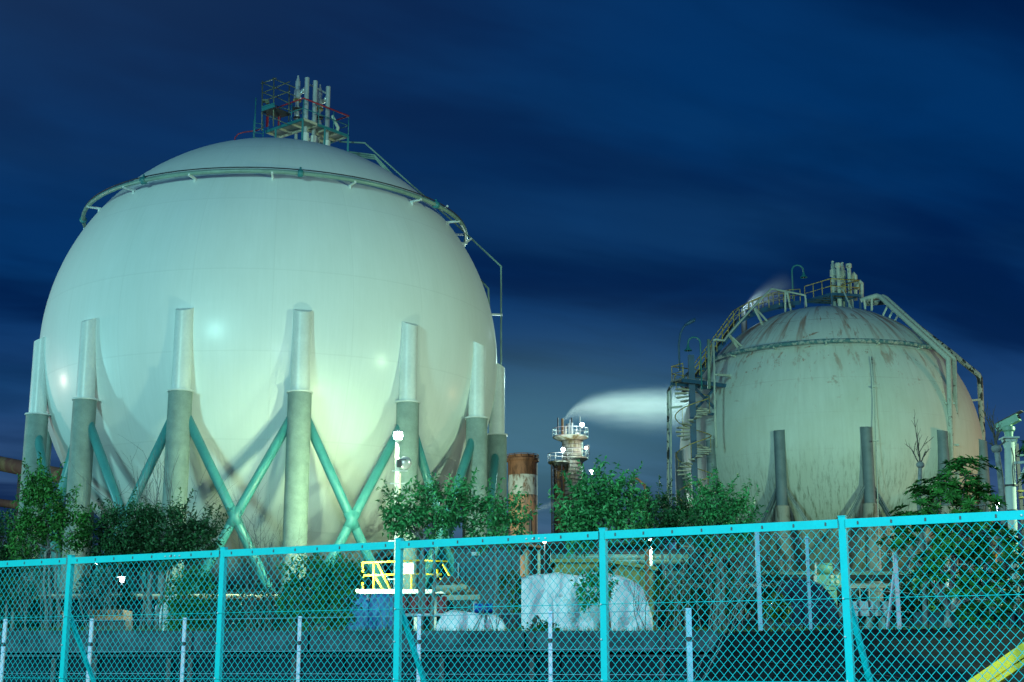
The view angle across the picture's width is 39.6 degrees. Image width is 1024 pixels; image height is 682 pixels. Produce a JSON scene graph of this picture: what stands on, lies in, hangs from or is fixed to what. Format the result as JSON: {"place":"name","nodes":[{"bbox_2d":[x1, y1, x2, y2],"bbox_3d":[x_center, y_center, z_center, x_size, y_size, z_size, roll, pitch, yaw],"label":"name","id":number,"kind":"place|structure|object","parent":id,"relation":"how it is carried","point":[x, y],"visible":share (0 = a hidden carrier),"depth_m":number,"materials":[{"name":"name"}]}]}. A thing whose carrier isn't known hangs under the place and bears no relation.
{"place":"outdoors","nodes":[
{"label":"outdoors","id":0,"kind":"place"},
{"bbox_2d":[0,456,62,570],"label":"pipe bridge","id":1,"kind":"structure","parent":0,"point":[11,465],"depth_m":104.44,"materials":[{"name":"metal"}]},
{"bbox_2d":[10,608,63,630],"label":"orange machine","id":2,"kind":"object","parent":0,"point":[37,625],"visible":0.07,"depth_m":42.23,"materials":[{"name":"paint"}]},
{"bbox_2d":[0,551,95,591],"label":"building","id":3,"kind":"structure","parent":0,"point":[91,571],"depth_m":106.80,"materials":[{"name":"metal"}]},
{"bbox_2d":[105,566,361,591],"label":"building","id":4,"kind":"structure","parent":0,"point":[135,574],"depth_m":102.70,"materials":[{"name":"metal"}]},
{"bbox_2d":[364,551,444,588],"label":"building","id":5,"kind":"structure","parent":0,"point":[385,567],"depth_m":108.82,"materials":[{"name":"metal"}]},
{"bbox_2d":[405,613,442,616],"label":"scrap rack","id":6,"kind":"object","parent":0,"point":[407,614],"depth_m":42.85,"materials":[{"name":"metal"}]},
{"bbox_2d":[437,596,446,612],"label":"drum","id":7,"kind":"object","parent":6,"relation":"on","point":[441,603],"visible":0.8,"depth_m":43.18,"materials":[{"name":"red paint"}]},
{"bbox_2d":[449,545,523,630],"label":"storage shed","id":8,"kind":"structure","parent":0,"point":[469,564],"depth_m":49.45,"materials":[{"name":"metal"}]},
{"bbox_2d":[0,627,1023,681],"bbox_3d":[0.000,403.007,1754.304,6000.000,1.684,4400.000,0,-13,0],"label":"ground","id":9,"kind":"structure","parent":0,"point":[935,653],"depth_m":27.54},
{"bbox_2d":[0,506,57,630],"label":"broadleaf tree","id":10,"kind":"object","parent":9,"relation":"on","point":[3,550],"visible":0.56,"depth_m":39.39,"materials":[{"name":"green plant"}]},
{"bbox_2d":[0,584,73,630],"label":"shrub","id":11,"kind":"object","parent":9,"relation":"on","point":[32,615],"visible":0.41,"depth_m":41.01,"materials":[{"name":"green plant"}]},
{"bbox_2d":[6,542,87,630],"bbox_3d":[-11.365,6.033,34.945,2.053,2.299,1.265,0,-13,0],"label":"bare shrub","id":12,"kind":"object","parent":9,"relation":"on","point":[25,592],"visible":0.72,"depth_m":34.79,"materials":[{"name":"brown plant"}]},
{"bbox_2d":[3,451,104,630],"bbox_3d":[-11.732,5.160,36.276,2.569,4.592,1.684,0,-13,0],"label":"broadleaf tree","id":13,"kind":"object","parent":9,"relation":"on","point":[40,493],"visible":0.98,"depth_m":36.18,"materials":[{"name":"green plant"}]},
{"bbox_2d":[62,562,126,630],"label":"bare shrub","id":14,"kind":"object","parent":9,"relation":"on","point":[107,597],"visible":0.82,"depth_m":34.64,"materials":[{"name":"brown plant"}]},
{"bbox_2d":[73,571,140,609],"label":"shrub","id":15,"kind":"object","parent":9,"relation":"on","point":[123,599],"visible":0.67,"depth_m":43.29,"materials":[{"name":"green plant"}]},
{"bbox_2d":[86,610,132,630],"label":"orange machine","id":16,"kind":"object","parent":9,"relation":"on","point":[127,615],"visible":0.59,"depth_m":41.26,"materials":[{"name":"paint"}]},
{"bbox_2d":[77,487,230,630],"bbox_3d":[-9.267,5.640,36.642,3.985,3.837,2.023,0,-13,0],"label":"broadleaf tree","id":17,"kind":"object","parent":9,"relation":"on","point":[148,539],"visible":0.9,"depth_m":36.47,"materials":[{"name":"green plant"}]},
{"bbox_2d":[69,434,240,630],"bbox_3d":[-9.415,5.032,37.822,3.859,5.544,4.256,0,-13,0],"label":"bare shrub","id":18,"kind":"object","parent":9,"relation":"on","point":[156,498],"visible":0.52,"depth_m":37.95,"materials":[{"name":"green plant"}]},
{"bbox_2d":[38,593,297,608],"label":"pipe rack","id":19,"kind":"object","parent":9,"relation":"on","point":[137,595],"visible":0.12,"depth_m":57.40,"materials":[{"name":"metal"}]},
{"bbox_2d":[157,564,217,630],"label":"shrub","id":20,"kind":"object","parent":9,"relation":"on","point":[189,597],"visible":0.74,"depth_m":35.21,"materials":[{"name":"green plant"}]},
{"bbox_2d":[225,582,287,630],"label":"shrub","id":21,"kind":"object","parent":9,"relation":"on","point":[278,621],"visible":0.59,"depth_m":45.12,"materials":[{"name":"green plant"}]},
{"bbox_2d":[0,590,520,630],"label":"bund wall","id":22,"kind":"structure","parent":9,"relation":"on","point":[227,625],"depth_m":57.45,"materials":[{"name":"concrete"}]},
{"bbox_2d":[15,75,507,591],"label":"spherical gas tank","id":23,"kind":"object","parent":9,"relation":"on","point":[301,331],"visible":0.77,"depth_m":66.53,"materials":[{"name":"metal"}]},
{"bbox_2d":[261,77,295,130],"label":"scaffold","id":24,"kind":"object","parent":23,"relation":"on","point":[271,109],"visible":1,"depth_m":78.21,"materials":[{"name":"metal"}]},
{"bbox_2d":[222,478,311,630],"bbox_3d":[-6.951,5.935,39.439,2.618,4.504,3.448,0,-13,0],"label":"bare shrub","id":25,"kind":"object","parent":9,"relation":"on","point":[272,593],"visible":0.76,"depth_m":39.35,"materials":[{"name":"green plant"}]},
{"bbox_2d":[273,552,370,630],"bbox_3d":[-4.754,6.234,35.504,2.452,2.259,1.544,0,-13,0],"label":"shrub","id":26,"kind":"object","parent":9,"relation":"on","point":[320,588],"visible":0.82,"depth_m":35.28,"materials":[{"name":"green plant"}]},
{"bbox_2d":[344,594,369,630],"bbox_3d":[-4.088,7.284,37.785,0.603,1.122,1.093,0,-13,0],"label":"tarp bundle","id":27,"kind":"object","parent":9,"relation":"on","point":[363,614],"visible":0.48,"depth_m":37.31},
{"bbox_2d":[0,630,744,681],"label":"retaining wall","id":28,"kind":"structure","parent":9,"relation":"on","point":[615,659],"depth_m":32.22,"materials":[{"name":"concrete"}]},
{"bbox_2d":[50,658,56,681],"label":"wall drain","id":29,"kind":"object","parent":28,"relation":"attached to","point":[52,668],"depth_m":32.13,"materials":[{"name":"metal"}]},
{"bbox_2d":[92,631,97,679],"bbox_3d":[-9.453,7.376,32.065,0.100,1.620,0.255,0,-13,0],"label":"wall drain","id":30,"kind":"object","parent":28,"relation":"attached to","point":[94,649],"depth_m":32.12,"materials":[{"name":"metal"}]},
{"bbox_2d":[187,631,192,681],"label":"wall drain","id":31,"kind":"object","parent":28,"relation":"attached to","point":[188,649],"depth_m":32.10,"materials":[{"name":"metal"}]},
{"bbox_2d":[291,631,295,681],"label":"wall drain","id":32,"kind":"object","parent":28,"relation":"attached to","point":[293,634],"depth_m":32.11,"materials":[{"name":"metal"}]},
{"bbox_2d":[530,631,533,681],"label":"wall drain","id":33,"kind":"object","parent":28,"relation":"attached to","point":[531,647],"depth_m":32.10,"materials":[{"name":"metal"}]},
{"bbox_2d":[659,631,664,681],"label":"post","id":34,"kind":"object","parent":28,"relation":"attached to","point":[662,638],"depth_m":32.09,"materials":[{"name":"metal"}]},
{"bbox_2d":[369,593,393,630],"bbox_3d":[-3.461,7.318,37.975,0.623,1.139,1.062,0,-13,0],"label":"tarp bundle","id":35,"kind":"object","parent":9,"relation":"on","point":[377,613],"visible":0.57,"depth_m":37.54,"materials":[{"name":"plastic"}]},
{"bbox_2d":[356,553,432,628],"bbox_3d":[-2.794,5.919,33.727,1.604,1.974,1.574,-5,-14,20],"label":"bare shrub","id":36,"kind":"object","parent":9,"relation":"on","point":[406,593],"visible":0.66,"depth_m":33.87,"materials":[{"name":"brown plant"}]},
{"bbox_2d":[388,430,405,588],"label":"lamp pole","id":37,"kind":"object","parent":9,"relation":"on","point":[398,435],"visible":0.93,"depth_m":57.15,"materials":[{"name":"metal"}]},
{"bbox_2d":[392,456,411,471],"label":"floodlight","id":38,"kind":"object","parent":37,"relation":"attached to","point":[404,463],"visible":1,"depth_m":56.85,"materials":[{"name":"metal"}]},
{"bbox_2d":[355,559,453,630],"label":"yellow railing","id":39,"kind":"object","parent":9,"relation":"on","point":[381,590],"visible":0.48,"depth_m":54.31,"materials":[{"name":"metal"}]},
{"bbox_2d":[375,466,483,630],"bbox_3d":[-2.060,5.168,35.172,2.770,4.089,1.506,0,-13,0],"label":"broadleaf tree","id":40,"kind":"object","parent":9,"relation":"on","point":[418,514],"visible":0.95,"depth_m":35.31,"materials":[{"name":"green plant"}]},
{"bbox_2d":[432,575,479,611],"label":"machine pile","id":41,"kind":"object","parent":9,"relation":"on","point":[452,588],"visible":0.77,"depth_m":46.15,"materials":[{"name":"beige paint"}]},
{"bbox_2d":[434,610,484,630],"bbox_3d":[-1.288,6.908,34.945,1.242,0.582,1.162,0,-13,0],"label":"covered load","id":42,"kind":"object","parent":9,"relation":"on","point":[458,616],"visible":0.6,"depth_m":34.51},
{"bbox_2d":[474,603,492,612],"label":"drum","id":43,"kind":"object","parent":9,"relation":"on","point":[476,610],"visible":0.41,"depth_m":42.18,"materials":[{"name":"blue plastic"}]},
{"bbox_2d":[462,543,523,630],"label":"bare shrub","id":44,"kind":"object","parent":9,"relation":"on","point":[493,584],"visible":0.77,"depth_m":33.68,"materials":[{"name":"brown plant"}]},
{"bbox_2d":[485,615,505,630],"bbox_3d":[-0.414,6.986,35.077,0.578,0.488,1.052,0,-13,0],"label":"covered load","id":45,"kind":"object","parent":9,"relation":"on","point":[500,625],"visible":0.43,"depth_m":34.69},
{"bbox_2d":[455,477,542,616],"bbox_3d":[-0.356,5.339,35.521,2.292,3.913,1.294,0,-13,0],"label":"broadleaf tree","id":46,"kind":"object","parent":9,"relation":"on","point":[495,517],"visible":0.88,"depth_m":35.58,"materials":[{"name":"green plant"}]},
{"bbox_2d":[494,570,524,630],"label":"shrub","id":47,"kind":"object","parent":9,"relation":"on","point":[512,593],"visible":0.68,"depth_m":37.37,"materials":[{"name":"green plant"}]},
{"bbox_2d":[0,510,1023,681],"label":"chain link fence","id":48,"kind":"object","parent":9,"relation":"on","point":[842,523],"visible":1,"depth_m":11.80,"materials":[{"name":"metal"}]},
{"bbox_2d":[0,621,1023,632],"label":"grass","id":49,"kind":"structure","parent":9,"relation":"on","point":[387,629],"depth_m":32.74,"materials":[{"name":"plant"}]},
{"bbox_2d":[507,453,538,582],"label":"chimney","id":50,"kind":"object","parent":9,"relation":"on","point":[523,470],"visible":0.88,"depth_m":169.06,"materials":[{"name":"metal"}]},
{"bbox_2d":[512,543,541,575],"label":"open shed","id":51,"kind":"structure","parent":9,"relation":"on","point":[537,547],"depth_m":74.35,"materials":[{"name":"metal"}]},
{"bbox_2d":[529,511,532,574],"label":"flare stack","id":52,"kind":"object","parent":9,"relation":"on","point":[530,525],"visible":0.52,"depth_m":165.11,"materials":[{"name":"metal"}]},
{"bbox_2d":[517,615,560,630],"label":"shrub","id":53,"kind":"object","parent":9,"relation":"on","point":[534,620],"visible":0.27,"depth_m":33.79,"materials":[{"name":"green plant"}]},
{"bbox_2d":[548,416,589,541],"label":"process tower","id":54,"kind":"structure","parent":9,"relation":"on","point":[572,448],"depth_m":189.74,"materials":[{"name":"metal"}]},
{"bbox_2d":[549,559,598,575],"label":"building","id":55,"kind":"structure","parent":9,"relation":"on","point":[576,565],"depth_m":65.30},
{"bbox_2d":[521,572,652,630],"bbox_3d":[1.917,6.868,37.107,3.344,1.628,1.758,0,-13,0],"label":"covered load","id":56,"kind":"object","parent":9,"relation":"on","point":[568,595],"visible":0.56,"depth_m":36.36},
{"bbox_2d":[570,566,618,630],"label":"shrub","id":57,"kind":"object","parent":9,"relation":"on","point":[596,599],"visible":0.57,"depth_m":34.04,"materials":[{"name":"green plant"}]},
{"bbox_2d":[547,455,659,630],"bbox_3d":[2.266,4.959,34.837,2.801,4.355,1.589,0,-13,0],"label":"broadleaf tree","id":58,"kind":"object","parent":9,"relation":"on","point":[590,510],"visible":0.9,"depth_m":34.77,"materials":[{"name":"green plant"}]},
{"bbox_2d":[550,549,688,624],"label":"pipe rack","id":59,"kind":"object","parent":9,"relation":"on","point":[625,553],"visible":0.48,"depth_m":69.23,"materials":[{"name":"metal"}]},
{"bbox_2d":[627,478,649,607],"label":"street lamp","id":60,"kind":"object","parent":9,"relation":"on","point":[647,587],"visible":0.41,"depth_m":59.31,"materials":[{"name":"metal"}]},
{"bbox_2d":[611,548,681,630],"bbox_3d":[3.442,5.819,33.396,1.616,2.022,1.632,-8,-15,32],"label":"bare shrub","id":61,"kind":"object","parent":9,"relation":"on","point":[634,593],"visible":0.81,"depth_m":33.38,"materials":[{"name":"brown plant"}]},
{"bbox_2d":[624,475,706,630],"bbox_3d":[4.355,6.005,39.658,2.606,4.463,1.493,0,-13,0],"label":"broadleaf tree","id":62,"kind":"object","parent":9,"relation":"on","point":[665,520],"visible":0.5,"depth_m":39.66,"materials":[{"name":"green plant"}]},
{"bbox_2d":[650,573,691,629],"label":"shrub","id":63,"kind":"object","parent":9,"relation":"on","point":[664,583],"visible":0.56,"depth_m":38.31,"materials":[{"name":"green plant"}]},
{"bbox_2d":[649,550,707,630],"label":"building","id":64,"kind":"structure","parent":9,"relation":"on","point":[662,618],"depth_m":88.75,"materials":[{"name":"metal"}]},
{"bbox_2d":[635,496,731,630],"bbox_3d":[4.261,5.229,33.259,1.907,3.108,2.469,-10,-16,38],"label":"bare shrub","id":65,"kind":"object","parent":9,"relation":"on","point":[673,583],"visible":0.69,"depth_m":33.19,"materials":[{"name":"brown plant"}]},
{"bbox_2d":[671,548,753,630],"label":"shrub","id":66,"kind":"object","parent":9,"relation":"on","point":[705,607],"visible":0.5,"depth_m":41.31,"materials":[{"name":"green plant"}]},
{"bbox_2d":[666,463,767,630],"bbox_3d":[5.329,5.364,36.748,2.710,4.413,1.434,0,-13,0],"label":"broadleaf tree","id":67,"kind":"object","parent":9,"relation":"on","point":[708,512],"visible":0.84,"depth_m":36.73,"materials":[{"name":"green plant"}]},
{"bbox_2d":[691,518,778,630],"bbox_3d":[5.169,5.370,33.139,2.089,2.781,1.330,7,-15,-27],"label":"bare shrub","id":68,"kind":"object","parent":9,"relation":"on","point":[741,579],"visible":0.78,"depth_m":33.00,"materials":[{"name":"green plant"}]},
{"bbox_2d":[741,309,756,618],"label":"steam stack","id":69,"kind":"object","parent":9,"relation":"on","point":[743,326],"visible":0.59,"depth_m":121.11,"materials":[{"name":"metal"}]},
{"bbox_2d":[744,562,787,618],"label":"shrub","id":70,"kind":"object","parent":9,"relation":"on","point":[773,584],"visible":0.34,"depth_m":43.30,"materials":[{"name":"green plant"}]},
{"bbox_2d":[753,590,794,628],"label":"shrub","id":71,"kind":"object","parent":9,"relation":"on","point":[779,611],"visible":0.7,"depth_m":33.29,"materials":[{"name":"green plant"}]},
{"bbox_2d":[665,571,909,630],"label":"pipe rack","id":72,"kind":"object","parent":9,"relation":"on","point":[862,576],"visible":0.14,"depth_m":76.94,"materials":[{"name":"metal"}]},
{"bbox_2d":[762,578,840,629],"bbox_3d":[7.740,7.183,38.255,1.742,1.528,2.143,0,-13,0],"label":"covered vehicle","id":73,"kind":"object","parent":9,"relation":"on","point":[815,609],"visible":0.55,"depth_m":37.34,"materials":[{"name":"fabric"}]},
{"bbox_2d":[716,658,915,680],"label":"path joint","id":74,"kind":"object","parent":9,"relation":"on","point":[813,666],"visible":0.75,"depth_m":26.89,"materials":[{"name":"concrete"}]},
{"bbox_2d":[667,261,994,618],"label":"spherical gas tank","id":75,"kind":"object","parent":9,"relation":"on","point":[806,414],"visible":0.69,"depth_m":93.27,"materials":[{"name":"metal"}]},
{"bbox_2d":[678,318,695,370],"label":"curved lamp","id":76,"kind":"object","parent":75,"relation":"attached to","point":[686,324],"visible":1,"depth_m":96.67,"materials":[{"name":"metal"}]},
{"bbox_2d":[684,336,702,389],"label":"gooseneck lamp","id":77,"kind":"object","parent":75,"relation":"attached to","point":[687,349],"visible":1,"depth_m":95.79,"materials":[{"name":"grey metal"}]},
{"bbox_2d":[791,264,807,299],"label":"gooseneck lamp","id":78,"kind":"object","parent":75,"relation":"on","point":[803,276],"visible":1,"depth_m":103.15,"materials":[{"name":"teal metal"}]},
{"bbox_2d":[694,532,1020,680],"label":"barbed wire fence","id":79,"kind":"object","parent":9,"relation":"on","point":[895,580],"visible":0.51,"depth_m":29.19,"materials":[{"name":"metal"}]},
{"bbox_2d":[839,587,887,628],"bbox_3d":[8.928,6.859,36.060,0.976,1.177,1.340,0,-13,0],"label":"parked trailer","id":80,"kind":"object","parent":9,"relation":"on","point":[869,614],"visible":0.57,"depth_m":35.48,"materials":[{"name":"metal"}]},
{"bbox_2d":[885,567,944,620],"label":"shrub","id":81,"kind":"object","parent":9,"relation":"on","point":[916,603],"visible":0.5,"depth_m":43.24,"materials":[{"name":"green plant"}]},
{"bbox_2d":[904,411,931,628],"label":"pollarded tree","id":82,"kind":"object","parent":9,"relation":"on","point":[920,464],"visible":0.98,"depth_m":32.77,"materials":[{"name":"brown plant"}]},
{"bbox_2d":[876,454,1023,627],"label":"evergreen tree","id":83,"kind":"object","parent":9,"relation":"on","point":[954,495],"visible":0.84,"depth_m":31.15,"materials":[{"name":"green plant"}]},
{"bbox_2d":[913,612,1023,628],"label":"block wall","id":84,"kind":"structure","parent":9,"relation":"on","point":[932,618],"depth_m":32.40,"materials":[{"name":"concrete"}]},
{"bbox_2d":[954,594,1023,611],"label":"shrub","id":85,"kind":"object","parent":9,"relation":"on","point":[975,601],"visible":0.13,"depth_m":37.22,"materials":[{"name":"green plant"}]},
{"bbox_2d":[967,496,1023,626],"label":"bare shrub","id":86,"kind":"object","parent":9,"relation":"on","point":[1007,566],"visible":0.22,"depth_m":32.53,"materials":[{"name":"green plant"}]},
{"bbox_2d":[968,642,1023,681],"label":"yellow barrier arm","id":87,"kind":"object","parent":9,"relation":"on","point":[1002,669],"visible":0.83,"depth_m":11.88},
{"bbox_2d":[994,410,1023,611],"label":"camera mast","id":88,"kind":"object","parent":9,"relation":"on","point":[1007,427],"visible":0.63,"depth_m":45.15,"materials":[{"name":"metal"}]},
{"bbox_2d":[0,0,1023,560],"label":"sky","id":89,"kind":"structure","parent":0,"point":[633,172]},
{"bbox_2d":[529,542,659,574],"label":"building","id":90,"kind":"structure","parent":0,"point":[547,555],"depth_m":158.69,"materials":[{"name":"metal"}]},
{"bbox_2d":[608,560,657,628],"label":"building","id":91,"kind":"structure","parent":0,"point":[621,568],"depth_m":63.25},
{"bbox_2d":[667,618,913,630],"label":"bund wall","id":92,"kind":"structure","parent":0,"point":[752,622],"depth_m":81.68,"materials":[{"name":"concrete"}]},
{"bbox_2d":[704,561,902,618],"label":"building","id":93,"kind":"structure","parent":0,"point":[749,606],"depth_m":125.93,"materials":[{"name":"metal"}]},
{"bbox_2d":[814,562,840,603],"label":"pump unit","id":94,"kind":"object","parent":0,"point":[836,581],"visible":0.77,"depth_m":58.96,"materials":[{"name":"green paint"}]},
{"bbox_2d":[902,559,1023,617],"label":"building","id":95,"kind":"structure","parent":0,"point":[1022,591],"depth_m":123.51,"materials":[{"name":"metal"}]},
{"bbox_2d":[978,528,1004,611],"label":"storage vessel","id":96,"kind":"object","parent":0,"point":[995,543],"visible":0.02,"depth_m":78.60,"materials":[{"name":"grey paint"}]},
{"bbox_2d":[979,403,1013,610],"bbox_3d":[11.625,4.135,33.925,0.488,5.537,0.543,11,-17,-41],"label":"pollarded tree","id":97,"kind":"object","parent":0,"point":[996,449],"visible":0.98,"depth_m":34.15,"materials":[{"name":"brown plant"}]},
{"bbox_2d":[995,443,1023,567],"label":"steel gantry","id":98,"kind":"object","parent":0,"point":[1018,472],"visible":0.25,"depth_m":62.07,"materials":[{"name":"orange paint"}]},
{"bbox_2d":[1006,440,1023,588],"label":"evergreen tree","id":99,"kind":"object","parent":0,"point":[1021,580],"visible":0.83,"depth_m":30.75,"materials":[{"name":"green plant"}]},
{"label":"road","id":100,"kind":"structure","parent":0,"visible":0},
{"bbox_2d":[0,619,7,681],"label":"guard post","id":101,"kind":"object","parent":100,"relation":"on","point":[3,647],"visible":0.75,"depth_m":24.01,"materials":[{"name":"metal"}]},
{"bbox_2d":[86,619,93,681],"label":"guard post","id":102,"kind":"object","parent":100,"relation":"on","point":[89,641],"visible":0.75,"depth_m":23.80,"materials":[{"name":"metal"}]},
{"bbox_2d":[180,618,186,681],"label":"guard post","id":103,"kind":"object","parent":100,"relation":"on","point":[182,669],"visible":0.79,"depth_m":23.36,"materials":[{"name":"metal"}]},
{"bbox_2d":[296,616,301,681],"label":"guard post","id":104,"kind":"object","parent":100,"relation":"on","point":[299,642],"visible":0.88,"depth_m":22.66,"materials":[{"name":"metal"}]},
{"bbox_2d":[416,614,421,681],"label":"guard post","id":105,"kind":"object","parent":100,"relation":"on","point":[419,640],"visible":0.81,"depth_m":21.72,"materials":[{"name":"metal"}]},
{"bbox_2d":[547,611,552,681],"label":"guard post","id":106,"kind":"object","parent":100,"relation":"on","point":[549,639],"visible":0.84,"depth_m":20.63,"materials":[{"name":"metal"}]},
{"bbox_2d":[685,608,692,680],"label":"guard post","id":107,"kind":"object","parent":100,"relation":"on","point":[688,638],"visible":0.82,"depth_m":19.53,"materials":[{"name":"metal"}]},
{"bbox_2d":[1,673,686,674],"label":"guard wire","id":108,"kind":"object","parent":107,"relation":"attached to","point":[282,673],"visible":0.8,"depth_m":22.66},
{"bbox_2d":[5,610,688,620],"bbox_3d":[-2.945,4.306,22.183,11.961,0.010,0.724,-5,-14,22],"label":"guard wire","id":109,"kind":"object","parent":107,"relation":"attached to","point":[346,617],"visible":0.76,"depth_m":22.36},
{"bbox_2d":[166,648,689,651],"bbox_3d":[-2.945,4.813,22.067,11.961,0.010,0.724,-5,-14,22],"label":"guard wire","id":110,"kind":"object","parent":107,"relation":"attached to","point":[408,650],"visible":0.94,"depth_m":21.61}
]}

